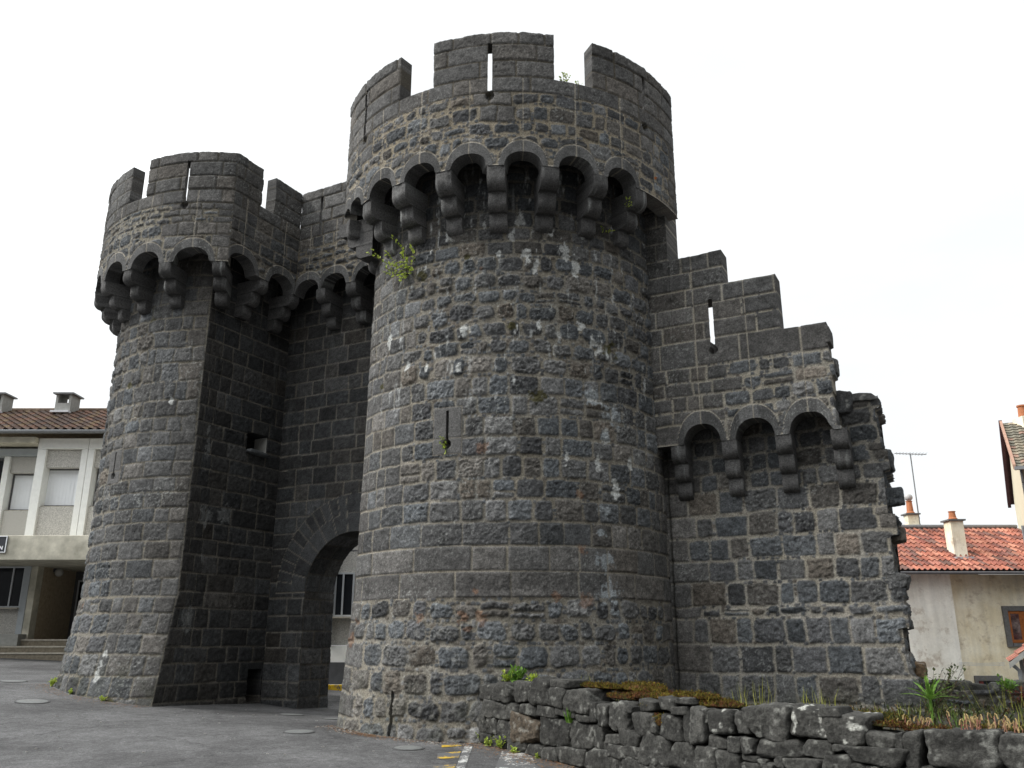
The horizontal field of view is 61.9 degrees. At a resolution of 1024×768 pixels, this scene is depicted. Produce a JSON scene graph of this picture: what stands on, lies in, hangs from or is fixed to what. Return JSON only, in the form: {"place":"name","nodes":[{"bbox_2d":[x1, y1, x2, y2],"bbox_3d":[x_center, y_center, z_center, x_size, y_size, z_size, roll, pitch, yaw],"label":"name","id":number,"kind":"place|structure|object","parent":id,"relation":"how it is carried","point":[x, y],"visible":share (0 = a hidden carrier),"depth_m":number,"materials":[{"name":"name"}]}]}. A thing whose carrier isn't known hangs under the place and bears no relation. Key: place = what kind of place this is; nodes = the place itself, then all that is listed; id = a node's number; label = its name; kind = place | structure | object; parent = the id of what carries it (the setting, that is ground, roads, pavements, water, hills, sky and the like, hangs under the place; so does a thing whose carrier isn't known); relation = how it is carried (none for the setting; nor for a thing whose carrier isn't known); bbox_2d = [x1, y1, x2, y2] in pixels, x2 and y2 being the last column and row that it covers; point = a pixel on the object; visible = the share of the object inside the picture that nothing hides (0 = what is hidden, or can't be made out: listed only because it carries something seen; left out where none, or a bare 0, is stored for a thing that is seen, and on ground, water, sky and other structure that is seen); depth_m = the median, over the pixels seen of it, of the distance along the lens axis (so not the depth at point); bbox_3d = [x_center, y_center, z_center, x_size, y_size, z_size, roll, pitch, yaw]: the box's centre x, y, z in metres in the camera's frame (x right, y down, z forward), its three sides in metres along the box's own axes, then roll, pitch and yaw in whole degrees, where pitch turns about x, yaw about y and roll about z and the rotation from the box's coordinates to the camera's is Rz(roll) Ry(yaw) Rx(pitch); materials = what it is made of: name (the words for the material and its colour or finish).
{"place":"outdoors","nodes":[
{"label":"outdoors","id":0,"kind":"place"},
{"bbox_2d":[0,645,584,767],"bbox_3d":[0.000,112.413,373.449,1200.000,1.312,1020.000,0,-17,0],"label":"ground","id":1,"kind":"structure","parent":0,"point":[80,734],"depth_m":12.92,"materials":[{"name":"grey asphalt"}]},
{"bbox_2d":[0,680,27,682],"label":"ground cover","id":2,"kind":"object","parent":1,"relation":"on","point":[12,681],"visible":1,"depth_m":19.20,"materials":[{"name":"grey concrete"}]},
{"bbox_2d":[14,699,49,703],"bbox_3d":[-9.190,6.080,16.344,0.610,0.033,0.610,4,-14,1],"label":"manhole cover","id":3,"kind":"object","parent":1,"relation":"on","point":[31,701],"visible":1,"depth_m":16.27,"materials":[{"name":"grey metal"}]},
{"bbox_2d":[49,677,56,686],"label":"weed","id":4,"kind":"object","parent":1,"relation":"on","point":[52,682],"visible":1,"depth_m":18.59,"materials":[{"name":"green plant"}]},
{"bbox_2d":[0,392,106,660],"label":"school building","id":5,"kind":"structure","parent":1,"relation":"on","point":[50,458],"depth_m":30.49,"materials":[{"name":"beige paint"}]},
{"bbox_2d":[0,460,3,481],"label":"window","id":6,"kind":"structure","parent":5,"relation":"in","point":[1,461],"depth_m":31.32,"materials":[{"name":"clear glass"}]},
{"bbox_2d":[0,536,8,552],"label":"name sign","id":7,"kind":"object","parent":5,"relation":"attached to","point":[3,543],"visible":1,"depth_m":28.11,"materials":[{"name":"grey ceramic"}]},
{"bbox_2d":[0,566,25,608],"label":"window","id":8,"kind":"structure","parent":5,"relation":"in","point":[11,577],"depth_m":30.29,"materials":[{"name":"glass"}]},
{"bbox_2d":[4,474,33,510],"bbox_3d":[-17.610,3.942,30.954,1.260,1.390,0.300,0,-17,0],"label":"window","id":9,"kind":"structure","parent":5,"relation":"in","point":[21,489],"depth_m":31.04,"materials":[{"name":"white glass"}]},
{"bbox_2d":[53,568,63,576],"bbox_3d":[-16.701,6.942,31.426,0.338,0.310,0.296,0,-17,0],"label":"wall lamp","id":10,"kind":"object","parent":5,"relation":"attached to","point":[59,572],"visible":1,"depth_m":31.35,"materials":[{"name":"grey glass"}]},
{"bbox_2d":[40,469,78,506],"bbox_3d":[-16.160,3.725,30.539,1.240,1.410,0.300,0,-17,0],"label":"window","id":11,"kind":"structure","parent":5,"relation":"in","point":[62,483],"depth_m":30.63,"materials":[{"name":"white glass"}]},
{"bbox_2d":[72,580,83,622],"bbox_3d":[-16.100,8.600,32.560,1.200,2.180,0.160,0,-17,0],"label":"door","id":12,"kind":"structure","parent":5,"relation":"in","point":[80,582],"depth_m":32.69,"materials":[{"name":"metal"}]},
{"bbox_2d":[55,151,302,706],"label":"round tower","id":13,"kind":"structure","parent":1,"relation":"on","point":[196,300],"depth_m":19.52,"materials":[{"name":"stone"}]},
{"bbox_2d":[246,438,252,448],"bbox_3d":[-6.561,1.473,20.692,0.376,0.600,0.706,0,-17,0],"label":"window back","id":14,"kind":"structure","parent":13,"relation":"in","point":[249,441],"depth_m":20.93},
{"bbox_2d":[25,707,520,762],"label":"gravel","id":15,"kind":"structure","parent":1,"relation":"on","point":[322,726],"depth_m":13.14,"materials":[{"name":"grey gravel"}]},
{"bbox_2d":[279,713,303,715],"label":"ground cover","id":16,"kind":"object","parent":1,"relation":"on","point":[289,714],"visible":0.96,"depth_m":17.17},
{"bbox_2d":[21,684,574,767],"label":"leaf litter","id":17,"kind":"object","parent":1,"relation":"on","point":[369,735],"visible":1,"depth_m":12.71,"materials":[{"name":"brown plant"}]},
{"bbox_2d":[283,729,314,733],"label":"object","id":18,"kind":"object","parent":1,"relation":"on","point":[299,731],"visible":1,"depth_m":13.65,"materials":[{"name":"grey metal"}]},
{"bbox_2d":[260,181,375,708],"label":"gate wall","id":19,"kind":"structure","parent":1,"relation":"on","point":[317,512],"depth_m":20.47,"materials":[{"name":"grey stone"}]},
{"bbox_2d":[328,685,341,690],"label":"yellow kerb","id":20,"kind":"structure","parent":1,"relation":"on","point":[335,687],"depth_m":24.91,"materials":[{"name":"yellow paint"}]},
{"bbox_2d":[328,545,357,683],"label":"pebbledash building","id":21,"kind":"structure","parent":1,"relation":"on","point":[344,591],"depth_m":26.16,"materials":[{"name":"grey paint"}]},
{"bbox_2d":[332,573,354,617],"bbox_3d":[-5.180,6.489,26.229,0.640,1.370,0.300,0,-17,0],"label":"window","id":22,"kind":"structure","parent":21,"relation":"in","point":[345,582],"depth_m":26.32,"materials":[{"name":"glass"}]},
{"bbox_2d":[392,745,423,750],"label":"ground cover","id":23,"kind":"object","parent":1,"relation":"on","point":[408,748],"visible":1,"depth_m":12.25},
{"bbox_2d":[433,764,455,767],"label":"yellow marking","id":24,"kind":"object","parent":1,"relation":"on","point":[447,766],"visible":1,"depth_m":10.83,"materials":[{"name":"paint"}]},
{"bbox_2d":[437,751,460,758],"bbox_3d":[-0.880,5.102,11.731,0.320,0.014,0.700,0,-17,0],"label":"yellow marking","id":25,"kind":"object","parent":1,"relation":"on","point":[443,755],"visible":1,"depth_m":11.70,"materials":[{"name":"paint"}]},
{"bbox_2d":[442,742,462,746],"bbox_3d":[-0.900,5.389,12.768,0.320,0.012,0.650,0,-17,0],"label":"yellow marking","id":26,"kind":"object","parent":1,"relation":"on","point":[448,744],"visible":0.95,"depth_m":12.73,"materials":[{"name":"paint"}]},
{"bbox_2d":[456,743,472,767],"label":"white line","id":27,"kind":"object","parent":1,"relation":"on","point":[463,758],"visible":0.91,"depth_m":11.62,"materials":[{"name":"paint"}]},
{"bbox_2d":[484,736,491,745],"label":"weed","id":28,"kind":"object","parent":1,"relation":"on","point":[487,743],"visible":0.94,"depth_m":12.54,"materials":[{"name":"green plant"}]},
{"bbox_2d":[493,736,505,747],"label":"weed","id":29,"kind":"object","parent":1,"relation":"on","point":[499,745],"visible":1,"depth_m":12.29,"materials":[{"name":"green plant"}]},
{"bbox_2d":[336,32,677,743],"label":"round tower","id":30,"kind":"structure","parent":1,"relation":"on","point":[521,521],"depth_m":15.25,"materials":[{"name":"grey stone"}]},
{"bbox_2d":[365,234,414,280],"bbox_3d":[-2.320,-2.299,16.379,1.298,0.989,0.450,-11,-20,32],"label":"plant","id":31,"kind":"object","parent":30,"relation":"attached to","point":[406,261],"visible":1,"depth_m":16.26,"materials":[{"name":"green plant"}]},
{"bbox_2d":[439,436,446,453],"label":"fern tuft","id":32,"kind":"object","parent":30,"relation":"attached to","point":[444,446],"visible":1,"depth_m":14.67,"materials":[{"name":"green plant"}]},
{"bbox_2d":[559,72,570,81],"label":"parapet weed","id":33,"kind":"object","parent":30,"relation":"on","point":[566,80],"visible":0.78,"depth_m":16.14,"materials":[{"name":"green plant"}]},
{"bbox_2d":[511,746,519,752],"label":"weed","id":34,"kind":"object","parent":1,"relation":"on","point":[514,749],"visible":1,"depth_m":11.92,"materials":[{"name":"green plant"}]},
{"bbox_2d":[496,751,535,767],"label":"white marking","id":35,"kind":"object","parent":1,"relation":"on","point":[506,763],"visible":0.88,"depth_m":11.22,"materials":[{"name":"paint"}]},
{"bbox_2d":[476,676,1023,767],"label":"dry stone wall","id":36,"kind":"structure","parent":1,"relation":"on","point":[649,724],"depth_m":8.81,"materials":[{"name":"dark stone"},{"name":"moss"}]},
{"bbox_2d":[502,669,512,681],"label":"weed","id":37,"kind":"object","parent":36,"relation":"on","point":[507,678],"visible":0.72,"depth_m":13.03,"materials":[{"name":"green plant"}]},
{"bbox_2d":[506,664,526,681],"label":"weed","id":38,"kind":"object","parent":36,"relation":"on","point":[518,675],"visible":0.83,"depth_m":12.76,"materials":[{"name":"green plant"}]},
{"bbox_2d":[526,673,537,680],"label":"weed","id":39,"kind":"object","parent":36,"relation":"on","point":[533,676],"visible":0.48,"depth_m":12.46,"materials":[{"name":"green plant"}]},
{"bbox_2d":[563,708,572,722],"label":"grass tuft","id":40,"kind":"object","parent":36,"relation":"attached to","point":[570,719],"visible":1,"depth_m":11.07,"materials":[{"name":"green plant"}]},
{"bbox_2d":[731,683,747,705],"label":"grass tuft","id":41,"kind":"object","parent":36,"relation":"on","point":[740,696],"visible":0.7,"depth_m":8.96,"materials":[{"name":"green plant"}]},
{"bbox_2d":[752,682,776,704],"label":"grass tuft","id":42,"kind":"object","parent":36,"relation":"on","point":[762,694],"visible":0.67,"depth_m":8.73,"materials":[{"name":"green plant"}]},
{"bbox_2d":[803,687,819,702],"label":"grass tuft","id":43,"kind":"object","parent":36,"relation":"on","point":[812,696],"visible":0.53,"depth_m":8.31,"materials":[{"name":"green plant"}]},
{"bbox_2d":[804,691,837,706],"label":"grass tuft","id":44,"kind":"object","parent":36,"relation":"on","point":[822,700],"visible":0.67,"depth_m":8.17,"materials":[{"name":"green plant"}]},
{"bbox_2d":[874,701,920,721],"bbox_3d":[3.513,3.017,7.849,0.382,0.261,0.304,0,-17,0],"label":"grass tuft","id":45,"kind":"object","parent":36,"relation":"on","point":[908,710],"visible":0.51,"depth_m":7.74,"materials":[{"name":"green plant"}]},
{"bbox_2d":[896,714,932,730],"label":"houseleek clump","id":46,"kind":"object","parent":36,"relation":"on","point":[922,721],"visible":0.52,"depth_m":7.45,"materials":[{"name":"plant"}]},
{"bbox_2d":[927,703,971,727],"bbox_3d":[3.866,2.911,7.533,0.276,0.325,0.260,0,-17,0],"label":"grass tuft","id":47,"kind":"object","parent":36,"relation":"on","point":[951,717],"visible":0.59,"depth_m":7.51,"materials":[{"name":"green plant"}]},
{"bbox_2d":[883,713,1023,730],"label":"soil bed","id":48,"kind":"object","parent":36,"relation":"on","point":[945,722],"visible":0.02,"depth_m":11.08,"materials":[{"name":"brown soil"}]},
{"bbox_2d":[744,702,1023,730],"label":"undergrowth","id":49,"kind":"object","parent":48,"relation":"on","point":[959,710],"visible":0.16,"depth_m":11.27,"materials":[{"name":"green plant"}]},
{"bbox_2d":[904,676,957,719],"bbox_3d":[5.619,4.251,11.533,0.732,0.602,0.648,-14,-22,39],"label":"spiky-leaved plant","id":50,"kind":"object","parent":48,"relation":"on","point":[928,694],"visible":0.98,"depth_m":11.46,"materials":[{"name":"green plant"}]},
{"bbox_2d":[917,663,972,713],"bbox_3d":[6.643,4.680,13.123,0.774,0.751,0.553,-4,-17,12],"label":"thin shrub","id":51,"kind":"object","parent":48,"relation":"on","point":[937,702],"visible":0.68,"depth_m":13.10,"materials":[{"name":"green plant"}]},
{"bbox_2d":[942,691,1019,716],"bbox_3d":[6.747,4.556,12.098,1.172,0.380,1.077,0,-17,0],"label":"grass tuft","id":52,"kind":"object","parent":48,"relation":"on","point":[980,706],"visible":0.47,"depth_m":12.18,"materials":[{"name":"green plant"}]},
{"bbox_2d":[960,678,1021,713],"bbox_3d":[7.830,4.864,13.414,1.378,0.641,1.107,-10,-19,29],"label":"grass tuft","id":53,"kind":"object","parent":48,"relation":"on","point":[1004,703],"visible":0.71,"depth_m":13.43,"materials":[{"name":"green plant"}]},
{"bbox_2d":[995,673,1018,692],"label":"weed","id":54,"kind":"object","parent":48,"relation":"on","point":[1007,683],"visible":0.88,"depth_m":14.36,"materials":[{"name":"green plant"}]},
{"bbox_2d":[1005,681,1023,707],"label":"red leaved plant","id":55,"kind":"object","parent":48,"relation":"on","point":[1018,692],"visible":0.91,"depth_m":14.06,"materials":[{"name":"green plant"}]},
{"bbox_2d":[1014,698,1023,726],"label":"grass tuft","id":56,"kind":"object","parent":48,"relation":"on","point":[1020,713],"visible":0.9,"depth_m":7.85,"materials":[{"name":"green plant"}]},
{"bbox_2d":[946,711,1010,731],"bbox_3d":[3.888,2.852,7.126,0.248,0.210,0.518,15,-22,-41],"label":"houseleek clump","id":57,"kind":"object","parent":36,"relation":"on","point":[973,720],"visible":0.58,"depth_m":7.12,"materials":[{"name":"plant"}]},
{"bbox_2d":[1004,718,1022,732],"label":"houseleek clump","id":58,"kind":"object","parent":36,"relation":"on","point":[1016,727],"visible":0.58,"depth_m":6.92,"materials":[{"name":"plant"}]},
{"bbox_2d":[644,207,929,715],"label":"curtain wall","id":59,"kind":"structure","parent":1,"relation":"on","point":[786,534],"depth_m":15.10,"materials":[{"name":"grey stone"}]},
{"bbox_2d":[897,494,1023,689],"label":"house","id":60,"kind":"structure","parent":1,"relation":"on","point":[965,593],"depth_m":26.06,"materials":[{"name":"paint"}]},
{"bbox_2d":[894,452,926,524],"bbox_3d":[14.390,3.940,30.391,1.141,3.012,0.500,0,-17,0],"label":"tv antenna","id":61,"kind":"object","parent":60,"relation":"attached to","point":[896,453],"visible":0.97,"depth_m":30.61,"materials":[{"name":"metal"}]},
{"bbox_2d":[959,662,999,665],"bbox_3d":[13.949,8.308,25.315,1.305,0.110,0.044,-1,-17,4],"label":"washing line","id":62,"kind":"object","parent":60,"relation":"attached to","point":[980,664],"visible":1,"depth_m":25.30,"materials":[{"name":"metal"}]},
{"bbox_2d":[1008,611,1023,642],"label":"window","id":63,"kind":"structure","parent":60,"relation":"in","point":[1016,618],"depth_m":25.95,"materials":[{"name":"orange wood"}]},
{"bbox_2d":[924,679,1023,715],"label":"rubble wall","id":64,"kind":"structure","parent":1,"relation":"on","point":[982,693],"depth_m":14.60,"materials":[{"name":"grey stone"}]},
{"bbox_2d":[998,404,1023,540],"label":"tall house","id":65,"kind":"structure","parent":1,"relation":"on","point":[1012,440],"depth_m":29.66,"materials":[{"name":"beige paint"}]},
{"bbox_2d":[1006,644,1023,679],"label":"lean to shed","id":66,"kind":"object","parent":1,"relation":"on","point":[1013,659],"visible":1,"depth_m":20.58,"materials":[{"name":"tile"}]},
{"bbox_2d":[0,0,1023,527],"label":"sky","id":67,"kind":"structure","parent":0,"point":[864,156],"materials":[{"name":"white"}]}
]}

